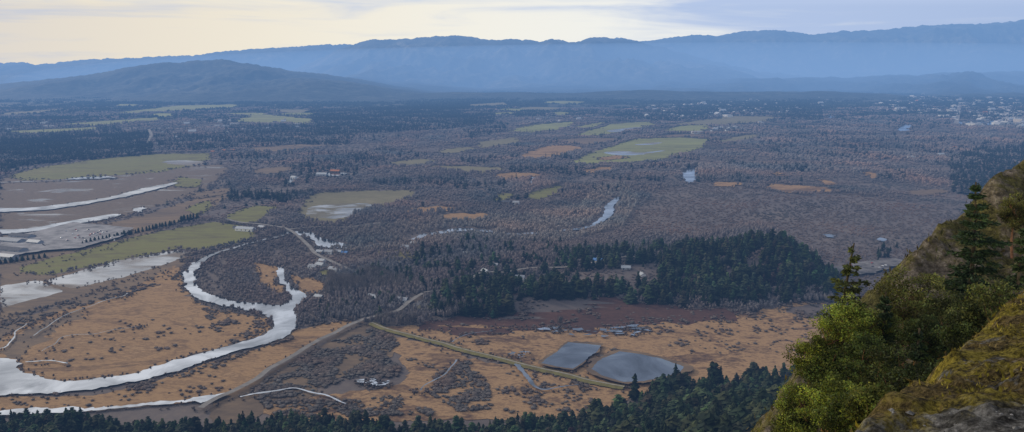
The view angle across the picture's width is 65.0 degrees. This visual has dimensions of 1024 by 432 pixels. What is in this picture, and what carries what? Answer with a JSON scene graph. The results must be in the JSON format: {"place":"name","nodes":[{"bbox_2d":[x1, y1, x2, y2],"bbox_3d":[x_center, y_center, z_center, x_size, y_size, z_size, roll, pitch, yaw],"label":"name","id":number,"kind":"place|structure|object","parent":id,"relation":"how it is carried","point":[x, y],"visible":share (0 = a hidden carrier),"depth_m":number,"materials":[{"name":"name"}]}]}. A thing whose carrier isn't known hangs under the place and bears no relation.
{"place":"outdoors","nodes":[
{"label":"outdoors","id":0,"kind":"place"},
{"bbox_2d":[0,281,61,307],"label":"flooded field","id":1,"kind":"structure","parent":0,"point":[11,294],"depth_m":1095.85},
{"bbox_2d":[11,127,95,132],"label":"field","id":2,"kind":"structure","parent":0,"point":[48,130],"depth_m":3910.16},
{"bbox_2d":[0,214,120,233],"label":"river","id":3,"kind":"structure","parent":0,"point":[4,231],"depth_m":1544.79,"materials":[{"name":"liquid"}]},
{"bbox_2d":[0,182,176,211],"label":"river","id":4,"kind":"structure","parent":0,"point":[141,190],"depth_m":1809.08,"materials":[{"name":"liquid"}]},
{"bbox_2d":[0,250,191,315],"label":"field","id":5,"kind":"structure","parent":0,"point":[66,293],"depth_m":1105.89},
{"bbox_2d":[9,153,210,179],"bbox_3d":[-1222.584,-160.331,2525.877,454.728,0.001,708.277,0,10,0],"label":"field","id":6,"kind":"structure","parent":0,"point":[124,165],"depth_m":2462.20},
{"bbox_2d":[64,117,157,125],"bbox_3d":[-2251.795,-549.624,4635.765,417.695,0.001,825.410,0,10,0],"label":"field","id":7,"kind":"structure","parent":0,"point":[120,121],"depth_m":4568.56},
{"bbox_2d":[0,164,228,236],"bbox_3d":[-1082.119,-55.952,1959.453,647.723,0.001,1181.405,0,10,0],"label":"field","id":8,"kind":"structure","parent":0,"point":[17,193],"depth_m":1937.06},
{"bbox_2d":[0,193,228,276],"bbox_3d":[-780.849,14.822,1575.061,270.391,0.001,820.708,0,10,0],"label":"field","id":9,"kind":"structure","parent":0,"point":[169,213],"depth_m":1555.69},
{"bbox_2d":[49,250,186,287],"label":"flooded field","id":10,"kind":"structure","parent":0,"point":[116,269],"depth_m":1215.58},
{"bbox_2d":[19,222,253,274],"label":"field","id":11,"kind":"structure","parent":0,"point":[199,236],"depth_m":1380.31,"materials":[{"name":"plant"}]},
{"bbox_2d":[0,261,306,394],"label":"river","id":12,"kind":"structure","parent":0,"point":[14,379],"depth_m":835.78,"materials":[{"name":"liquid"}]},
{"bbox_2d":[0,44,350,83],"bbox_3d":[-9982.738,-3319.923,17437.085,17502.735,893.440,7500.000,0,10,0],"label":"mountain","id":13,"kind":"structure","parent":0,"point":[289,58],"depth_m":17459.54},
{"bbox_2d":[119,104,237,112],"bbox_3d":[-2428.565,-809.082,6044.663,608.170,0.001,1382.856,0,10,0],"label":"field","id":14,"kind":"structure","parent":0,"point":[181,107],"depth_m":6188.22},
{"bbox_2d":[163,160,202,164],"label":"water","id":15,"kind":"structure","parent":0,"point":[181,162],"depth_m":2592.30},
{"bbox_2d":[173,177,201,186],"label":"field","id":16,"kind":"structure","parent":0,"point":[185,182],"depth_m":2132.07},
{"bbox_2d":[184,201,211,214],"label":"field","id":17,"kind":"structure","parent":0,"point":[197,208],"depth_m":1754.20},
{"bbox_2d":[186,188,230,198],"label":"field","id":18,"kind":"structure","parent":0,"point":[205,193],"depth_m":1945.72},
{"bbox_2d":[0,59,439,102],"bbox_3d":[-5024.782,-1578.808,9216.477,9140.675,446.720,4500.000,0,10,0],"label":"hill","id":19,"kind":"structure","parent":0,"point":[217,80],"depth_m":8419.36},
{"bbox_2d":[227,206,275,222],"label":"field","id":20,"kind":"structure","parent":0,"point":[252,213],"depth_m":1670.27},
{"bbox_2d":[252,166,291,173],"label":"field","id":21,"kind":"structure","parent":0,"point":[271,169],"depth_m":2406.27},
{"bbox_2d":[238,114,310,123],"bbox_3d":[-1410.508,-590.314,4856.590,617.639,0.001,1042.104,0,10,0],"label":"field","id":22,"kind":"structure","parent":0,"point":[265,118],"depth_m":4745.66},
{"bbox_2d":[226,219,346,267],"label":"road","id":23,"kind":"structure","parent":0,"point":[307,244],"depth_m":1389.11,"materials":[{"name":"asphalt"}]},
{"bbox_2d":[247,144,330,151],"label":"field","id":24,"kind":"structure","parent":0,"point":[281,147],"depth_m":3074.84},
{"bbox_2d":[198,293,422,407],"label":"road","id":25,"kind":"structure","parent":0,"point":[257,377],"depth_m":832.08,"materials":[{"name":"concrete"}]},
{"bbox_2d":[294,231,357,247],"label":"river","id":26,"kind":"structure","parent":0,"point":[328,243],"depth_m":1404.03,"materials":[{"name":"liquid"}]},
{"bbox_2d":[306,203,371,218],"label":"flooded field","id":27,"kind":"structure","parent":0,"point":[335,211],"depth_m":1729.52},
{"bbox_2d":[298,190,413,222],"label":"field","id":28,"kind":"structure","parent":0,"point":[372,197],"depth_m":1889.91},
{"bbox_2d":[391,159,434,165],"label":"field","id":29,"kind":"structure","parent":0,"point":[415,161],"depth_m":2612.51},
{"bbox_2d":[350,77,487,91],"bbox_3d":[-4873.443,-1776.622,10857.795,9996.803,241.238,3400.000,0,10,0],"label":"hill","id":30,"kind":"structure","parent":0,"point":[432,87],"depth_m":10561.23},
{"bbox_2d":[412,228,491,239],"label":"river","id":31,"kind":"structure","parent":0,"point":[444,231],"depth_m":1497.87,"materials":[{"name":"liquid"}]},
{"bbox_2d":[431,166,504,172],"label":"field","id":32,"kind":"structure","parent":0,"point":[468,168],"depth_m":2434.28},
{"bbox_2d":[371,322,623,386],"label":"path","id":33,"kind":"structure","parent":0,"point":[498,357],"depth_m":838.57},
{"bbox_2d":[476,137,518,147],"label":"field","id":34,"kind":"structure","parent":0,"point":[484,144],"depth_m":3281.86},
{"bbox_2d":[0,91,1023,430],"bbox_3d":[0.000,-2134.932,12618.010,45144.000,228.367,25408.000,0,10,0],"label":"ground","id":35,"kind":"structure","parent":0,"point":[178,411],"depth_m":1639.70,"materials":[{"name":"plant"}]},
{"bbox_2d":[0,232,47,254],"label":"yard","id":36,"kind":"structure","parent":35,"relation":"on","point":[32,247],"depth_m":1363.37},
{"bbox_2d":[0,309,84,358],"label":"marsh","id":37,"kind":"structure","parent":35,"relation":"on","point":[17,348],"depth_m":912.00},
{"bbox_2d":[34,222,132,249],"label":"yard","id":38,"kind":"structure","parent":35,"relation":"on","point":[51,238],"depth_m":1453.54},
{"bbox_2d":[0,260,189,338],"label":"marsh","id":39,"kind":"structure","parent":35,"relation":"on","point":[128,283],"depth_m":1076.51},
{"bbox_2d":[0,393,222,414],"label":"creek","id":40,"kind":"structure","parent":35,"relation":"attached to","point":[201,399],"depth_m":716.56,"materials":[{"name":"liquid"}]},
{"bbox_2d":[0,266,269,380],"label":"marsh","id":41,"kind":"structure","parent":35,"relation":"on","point":[167,305],"depth_m":918.91,"materials":[{"name":"brown plant"}]},
{"bbox_2d":[0,321,351,410],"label":"marsh","id":42,"kind":"structure","parent":35,"relation":"on","point":[237,372],"depth_m":781.04,"materials":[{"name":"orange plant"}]},
{"bbox_2d":[251,262,285,292],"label":"marsh","id":43,"kind":"structure","parent":35,"relation":"on","point":[266,270],"depth_m":1185.35,"materials":[{"name":"brown plant"}]},
{"bbox_2d":[209,325,396,423],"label":"marsh","id":44,"kind":"structure","parent":35,"relation":"attached to","point":[225,410],"depth_m":776.04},
{"bbox_2d":[289,275,324,293],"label":"marsh","id":45,"kind":"structure","parent":35,"relation":"on","point":[307,284],"depth_m":1130.47,"materials":[{"name":"brown plant"}]},
{"bbox_2d":[0,244,833,416],"bbox_3d":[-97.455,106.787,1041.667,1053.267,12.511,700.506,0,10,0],"label":"marsh scrub","id":46,"kind":"object","parent":35,"relation":"on","point":[325,370],"visible":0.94,"depth_m":827.93,"materials":[{"name":"plant"}]},
{"bbox_2d":[263,337,628,421],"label":"marsh","id":47,"kind":"structure","parent":35,"relation":"attached to","point":[494,374],"depth_m":752.15,"materials":[{"name":"brown plant"}]},
{"bbox_2d":[0,228,898,431],"bbox_3d":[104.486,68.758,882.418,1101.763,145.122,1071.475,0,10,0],"label":"conifer forest","id":48,"kind":"object","parent":35,"relation":"on","point":[700,264],"visible":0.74,"depth_m":1028.57,"materials":[{"name":"plant"}]},
{"bbox_2d":[444,213,487,220],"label":"marsh","id":49,"kind":"structure","parent":35,"relation":"on","point":[460,215],"depth_m":1652.41,"materials":[{"name":"brown plant"}]},
{"bbox_2d":[368,322,624,388],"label":"dyke","id":50,"kind":"structure","parent":35,"relation":"on","point":[504,360],"depth_m":835.20,"materials":[{"name":"green plant"}]},
{"bbox_2d":[0,168,999,417],"bbox_3d":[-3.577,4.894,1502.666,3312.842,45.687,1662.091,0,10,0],"label":"leafless woodland","id":51,"kind":"object","parent":35,"relation":"on","point":[559,218],"visible":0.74,"depth_m":1487.67,"materials":[{"name":"plant"}]},
{"bbox_2d":[0,106,1023,173],"bbox_3d":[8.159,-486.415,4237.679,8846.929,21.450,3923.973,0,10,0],"label":"leafless woodland","id":52,"kind":"object","parent":35,"relation":"on","point":[681,164],"visible":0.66,"depth_m":3243.15,"materials":[{"name":"plant"}]},
{"bbox_2d":[0,96,1023,207],"bbox_3d":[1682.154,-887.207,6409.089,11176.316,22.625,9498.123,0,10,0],"label":"conifer woods","id":53,"kind":"object","parent":35,"relation":"on","point":[55,139],"visible":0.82,"depth_m":3295.80,"materials":[{"name":"plant"}]},
{"bbox_2d":[0,89,1023,125],"bbox_3d":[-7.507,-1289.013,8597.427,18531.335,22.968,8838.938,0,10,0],"label":"distant forest","id":54,"kind":"object","parent":35,"relation":"on","point":[101,104],"visible":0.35,"depth_m":6260.26,"materials":[{"name":"plant"}]},
{"bbox_2d":[495,172,539,179],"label":"marsh","id":55,"kind":"structure","parent":35,"relation":"attached to","point":[510,174],"depth_m":2288.24,"materials":[{"name":"brown plant"}]},
{"bbox_2d":[514,363,578,389],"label":"creek","id":56,"kind":"structure","parent":35,"relation":"attached to","point":[525,374],"depth_m":781.39,"materials":[{"name":"liquid"}]},
{"bbox_2d":[419,292,738,336],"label":"marsh","id":57,"kind":"structure","parent":35,"relation":"attached to","point":[610,314],"depth_m":975.52,"materials":[{"name":"plant"}]},
{"bbox_2d":[588,407,602,426],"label":"conifer tree","id":58,"kind":"object","parent":35,"relation":"on","point":[597,416],"visible":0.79,"depth_m":660.82,"materials":[{"name":"green plant"}]},
{"bbox_2d":[387,302,832,394],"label":"marsh","id":59,"kind":"structure","parent":35,"relation":"attached to","point":[540,345],"depth_m":891.83,"materials":[{"name":"brown plant"}]},
{"bbox_2d":[612,420,634,431],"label":"conifer tree","id":60,"kind":"object","parent":35,"relation":"on","point":[625,426],"visible":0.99,"depth_m":538.22,"materials":[{"name":"green plant"}]},
{"bbox_2d":[627,373,639,400],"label":"conifer tree","id":61,"kind":"object","parent":35,"relation":"on","point":[634,393],"visible":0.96,"depth_m":733.79,"materials":[{"name":"green plant"}]},
{"bbox_2d":[654,373,670,392],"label":"conifer tree","id":62,"kind":"object","parent":35,"relation":"on","point":[663,378],"visible":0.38,"depth_m":726.54,"materials":[{"name":"green plant"}]},
{"bbox_2d":[660,414,679,430],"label":"conifer tree","id":63,"kind":"object","parent":35,"relation":"on","point":[673,419],"visible":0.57,"depth_m":532.13,"materials":[{"name":"green plant"}]},
{"bbox_2d":[674,395,685,415],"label":"conifer tree","id":64,"kind":"object","parent":35,"relation":"on","point":[680,405],"visible":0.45,"depth_m":585.85,"materials":[{"name":"green plant"}]},
{"bbox_2d":[689,413,720,431],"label":"conifer tree","id":65,"kind":"object","parent":35,"relation":"on","point":[709,419],"visible":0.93,"depth_m":454.72,"materials":[{"name":"green plant"}]},
{"bbox_2d":[714,391,731,412],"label":"conifer tree","id":66,"kind":"object","parent":35,"relation":"on","point":[722,396],"visible":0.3,"depth_m":570.56,"materials":[{"name":"green plant"}]},
{"bbox_2d":[713,413,734,430],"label":"conifer tree","id":67,"kind":"object","parent":35,"relation":"on","point":[725,418],"visible":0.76,"depth_m":452.54,"materials":[{"name":"green plant"}]},
{"bbox_2d":[728,403,750,421],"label":"conifer tree","id":68,"kind":"object","parent":35,"relation":"on","point":[741,410],"visible":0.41,"depth_m":472.43,"materials":[{"name":"green plant"}]},
{"bbox_2d":[752,387,769,401],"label":"conifer tree","id":69,"kind":"object","parent":35,"relation":"on","point":[762,393],"visible":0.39,"depth_m":527.07,"materials":[{"name":"green plant"}]},
{"bbox_2d":[766,183,837,192],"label":"marsh","id":70,"kind":"structure","parent":35,"relation":"attached to","point":[786,188],"depth_m":2023.33,"materials":[{"name":"brown plant"}]},
{"bbox_2d":[648,96,1020,127],"bbox_3d":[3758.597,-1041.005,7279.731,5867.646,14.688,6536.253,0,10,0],"label":"town","id":71,"kind":"object","parent":35,"relation":"on","point":[998,120],"visible":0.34,"depth_m":5367.36,"materials":[{"name":"paint"}]},
{"bbox_2d":[834,258,901,273],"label":"yard","id":72,"kind":"structure","parent":35,"relation":"attached to","point":[866,267],"depth_m":1225.11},
{"bbox_2d":[0,0,1023,64],"label":"sky","id":73,"kind":"structure","parent":0,"point":[36,32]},
{"bbox_2d":[512,121,574,132],"bbox_3d":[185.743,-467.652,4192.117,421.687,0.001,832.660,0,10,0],"label":"field","id":74,"kind":"structure","parent":0,"point":[540,127],"depth_m":4111.43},
{"bbox_2d":[528,186,562,199],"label":"field","id":75,"kind":"structure","parent":0,"point":[543,193],"depth_m":1949.49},
{"bbox_2d":[522,145,582,157],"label":"field","id":76,"kind":"structure","parent":0,"point":[548,150],"depth_m":2963.82,"materials":[{"name":"brown plant"}]},
{"bbox_2d":[480,84,630,92],"bbox_3d":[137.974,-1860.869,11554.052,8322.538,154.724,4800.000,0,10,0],"label":"hill","id":77,"kind":"structure","parent":0,"point":[583,90],"depth_m":10212.29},
{"bbox_2d":[291,35,820,88],"bbox_3d":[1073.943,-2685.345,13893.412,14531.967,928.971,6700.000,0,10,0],"label":"mountain","id":78,"kind":"structure","parent":0,"point":[462,61],"depth_m":13036.30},
{"bbox_2d":[538,341,602,369],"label":"bank","id":79,"kind":"structure","parent":0,"point":[548,355],"depth_m":842.41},
{"bbox_2d":[542,342,600,368],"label":"pond","id":80,"kind":"structure","parent":0,"point":[570,355],"depth_m":842.30,"materials":[{"name":"liquid"}]},
{"bbox_2d":[561,138,613,143],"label":"field","id":81,"kind":"structure","parent":0,"point":[586,140],"depth_m":3372.17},
{"bbox_2d":[592,197,620,225],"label":"river","id":82,"kind":"structure","parent":0,"point":[609,209],"depth_m":1707.75,"materials":[{"name":"liquid"}]},
{"bbox_2d":[578,122,654,134],"bbox_3d":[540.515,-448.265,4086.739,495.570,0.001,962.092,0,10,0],"label":"field","id":83,"kind":"structure","parent":0,"point":[601,130],"depth_m":4111.15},
{"bbox_2d":[604,150,664,154],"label":"water","id":84,"kind":"structure","parent":0,"point":[622,153],"depth_m":2894.25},
{"bbox_2d":[592,351,683,381],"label":"pond","id":85,"kind":"structure","parent":0,"point":[623,366],"depth_m":809.85,"materials":[{"name":"liquid"}]},
{"bbox_2d":[586,349,693,383],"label":"bank","id":86,"kind":"structure","parent":0,"point":[686,368],"depth_m":816.79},
{"bbox_2d":[574,137,709,163],"bbox_3d":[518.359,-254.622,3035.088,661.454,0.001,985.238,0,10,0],"label":"field","id":87,"kind":"structure","parent":0,"point":[669,146],"depth_m":3038.26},
{"bbox_2d":[395,90,919,100],"bbox_3d":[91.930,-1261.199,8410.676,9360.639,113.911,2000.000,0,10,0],"label":"hill","id":88,"kind":"structure","parent":0,"point":[664,95],"depth_m":8103.01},
{"bbox_2d":[667,125,708,131],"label":"field","id":89,"kind":"structure","parent":0,"point":[690,128],"depth_m":4042.93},
{"bbox_2d":[680,166,698,182],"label":"water","id":90,"kind":"structure","parent":0,"point":[689,174],"depth_m":2286.40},
{"bbox_2d":[676,116,772,124],"bbox_3d":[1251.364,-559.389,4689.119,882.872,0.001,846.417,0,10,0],"label":"field","id":91,"kind":"structure","parent":0,"point":[734,119],"depth_m":4656.51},
{"bbox_2d":[472,71,1023,97],"bbox_3d":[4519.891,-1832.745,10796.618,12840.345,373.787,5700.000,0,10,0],"label":"hill","id":92,"kind":"structure","parent":0,"point":[971,84],"depth_m":10580.77,"materials":[{"name":"blue"}]},
{"bbox_2d":[614,19,1023,77],"bbox_3d":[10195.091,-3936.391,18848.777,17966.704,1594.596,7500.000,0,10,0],"label":"mountain","id":93,"kind":"structure","parent":0,"point":[849,54],"depth_m":18220.37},
{"bbox_2d":[747,160,1023,431],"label":"hillside","id":94,"kind":"structure","parent":0,"point":[999,186],"depth_m":45.83,"materials":[{"name":"plant"}]},
{"bbox_2d":[768,407,816,431],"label":"arbutus tree","id":95,"kind":"object","parent":94,"relation":"on","point":[783,421],"visible":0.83,"depth_m":32.87,"materials":[{"name":"green plant"}]},
{"bbox_2d":[773,381,822,431],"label":"arbutus tree","id":96,"kind":"object","parent":94,"relation":"on","point":[793,398],"visible":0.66,"depth_m":33.10,"materials":[{"name":"green plant"}]},
{"bbox_2d":[782,331,835,407],"bbox_3d":[12.962,8.703,34.697,2.180,7.605,2.506,-4,11,-23],"label":"arbutus tree","id":97,"kind":"object","parent":94,"relation":"on","point":[808,350],"visible":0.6,"depth_m":34.13,"materials":[{"name":"green plant"}]},
{"bbox_2d":[795,373,860,430],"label":"arbutus tree","id":98,"kind":"object","parent":94,"relation":"on","point":[838,381],"visible":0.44,"depth_m":28.05,"materials":[{"name":"green plant"}]},
{"bbox_2d":[799,345,858,430],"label":"arbutus tree","id":99,"kind":"object","parent":94,"relation":"on","point":[815,376],"visible":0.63,"depth_m":33.04,"materials":[{"name":"green plant"}]},
{"bbox_2d":[810,243,871,417],"bbox_3d":[15.835,5.653,37.205,4.284,9.170,3.315,-8,13,-38],"label":"fir tree","id":100,"kind":"object","parent":94,"relation":"on","point":[846,271],"visible":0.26,"depth_m":36.24,"materials":[{"name":"green plant"}]},
{"bbox_2d":[811,387,874,431],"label":"arbutus tree","id":101,"kind":"object","parent":94,"relation":"on","point":[836,422],"visible":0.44,"depth_m":24.29,"materials":[{"name":"green plant"}]},
{"bbox_2d":[808,292,888,431],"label":"arbutus tree","id":102,"kind":"object","parent":94,"relation":"on","point":[857,320],"visible":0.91,"depth_m":32.88,"materials":[{"name":"green plant"}]},
{"bbox_2d":[835,331,894,388],"bbox_3d":[13.283,9.617,30.864,2.110,10.838,2.311,-2,11,-11],"label":"arbutus tree","id":103,"kind":"object","parent":94,"relation":"on","point":[859,345],"visible":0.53,"depth_m":29.97,"materials":[{"name":"green plant"}]},
{"bbox_2d":[839,382,898,427],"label":"arbutus tree","id":104,"kind":"object","parent":94,"relation":"on","point":[861,399],"visible":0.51,"depth_m":22.98,"materials":[{"name":"green plant"}]},
{"bbox_2d":[860,306,904,349],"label":"arbutus tree","id":105,"kind":"object","parent":94,"relation":"on","point":[894,320],"visible":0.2,"depth_m":33.72,"materials":[{"name":"green plant"}]},
{"bbox_2d":[873,291,896,384],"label":"fir tree","id":106,"kind":"object","parent":94,"relation":"on","point":[885,315],"visible":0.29,"depth_m":33.16,"materials":[{"name":"green plant"}]},
{"bbox_2d":[854,341,930,391],"bbox_3d":[12.056,11.620,26.436,2.282,15.444,2.475,0,10,0],"label":"arbutus tree","id":107,"kind":"object","parent":94,"relation":"on","point":[886,369],"visible":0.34,"depth_m":25.24,"materials":[{"name":"green plant"}]},
{"bbox_2d":[868,264,949,371],"bbox_3d":[17.465,6.406,35.823,3.109,8.251,3.265,0,10,0],"label":"arbutus tree","id":108,"kind":"object","parent":94,"relation":"on","point":[909,310],"visible":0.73,"depth_m":34.94,"materials":[{"name":"green plant"}]},
{"bbox_2d":[887,358,942,391],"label":"arbutus tree","id":109,"kind":"object","parent":94,"relation":"on","point":[923,375],"visible":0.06,"depth_m":22.27,"materials":[{"name":"green plant"}]},
{"bbox_2d":[886,314,944,365],"bbox_3d":[15.878,8.747,31.876,2.448,9.986,2.472,0,10,0],"label":"arbutus tree","id":110,"kind":"object","parent":94,"relation":"on","point":[930,331],"visible":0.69,"depth_m":30.83,"materials":[{"name":"green plant"}]},
{"bbox_2d":[907,328,930,372],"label":"fir tree","id":111,"kind":"object","parent":94,"relation":"on","point":[918,336],"visible":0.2,"depth_m":30.09,"materials":[{"name":"green plant"}]},
{"bbox_2d":[913,290,980,362],"bbox_3d":[17.421,7.841,32.720,2.545,9.672,2.559,0,10,0],"label":"arbutus tree","id":112,"kind":"object","parent":94,"relation":"on","point":[948,306],"visible":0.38,"depth_m":32.12,"materials":[{"name":"green plant"}]},
{"bbox_2d":[907,182,1012,377],"bbox_3d":[21.160,3.499,37.359,5.318,10.377,5.379,-8,13,-36],"label":"fir tree","id":113,"kind":"object","parent":94,"relation":"on","point":[965,271],"visible":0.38,"depth_m":36.34,"materials":[{"name":"green plant"}]},
{"bbox_2d":[940,302,987,354],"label":"arbutus tree","id":114,"kind":"object","parent":94,"relation":"on","point":[951,331],"visible":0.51,"depth_m":27.09,"materials":[{"name":"green plant"}]},
{"bbox_2d":[954,278,1022,332],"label":"arbutus tree","id":115,"kind":"object","parent":94,"relation":"on","point":[995,292],"visible":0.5,"depth_m":27.06,"materials":[{"name":"green plant"}]},
{"bbox_2d":[996,192,1023,258],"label":"arbutus tree","id":116,"kind":"object","parent":94,"relation":"on","point":[1007,214],"visible":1,"depth_m":44.12,"materials":[{"name":"green plant"}]},
{"bbox_2d":[1002,225,1023,304],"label":"fir tree","id":117,"kind":"object","parent":94,"relation":"on","point":[1017,280],"visible":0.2,"depth_m":34.33,"materials":[{"name":"green plant"}]},
{"bbox_2d":[908,189,946,195],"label":"field","id":118,"kind":"structure","parent":0,"point":[927,191],"depth_m":1976.83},
{"bbox_2d":[855,291,1023,431],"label":"rock ledge","id":119,"kind":"object","parent":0,"point":[977,413],"visible":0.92,"depth_m":6.62,"materials":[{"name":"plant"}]},
{"bbox_2d":[850,288,1023,431],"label":"moss","id":120,"kind":"object","parent":119,"relation":"on","point":[856,425],"visible":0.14,"depth_m":7.82,"materials":[{"name":"green plant"}]},
{"bbox_2d":[890,43,1023,75],"bbox_3d":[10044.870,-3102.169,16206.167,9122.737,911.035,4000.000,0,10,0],"label":"hill","id":121,"kind":"structure","parent":0,"point":[1008,57],"depth_m":15950.89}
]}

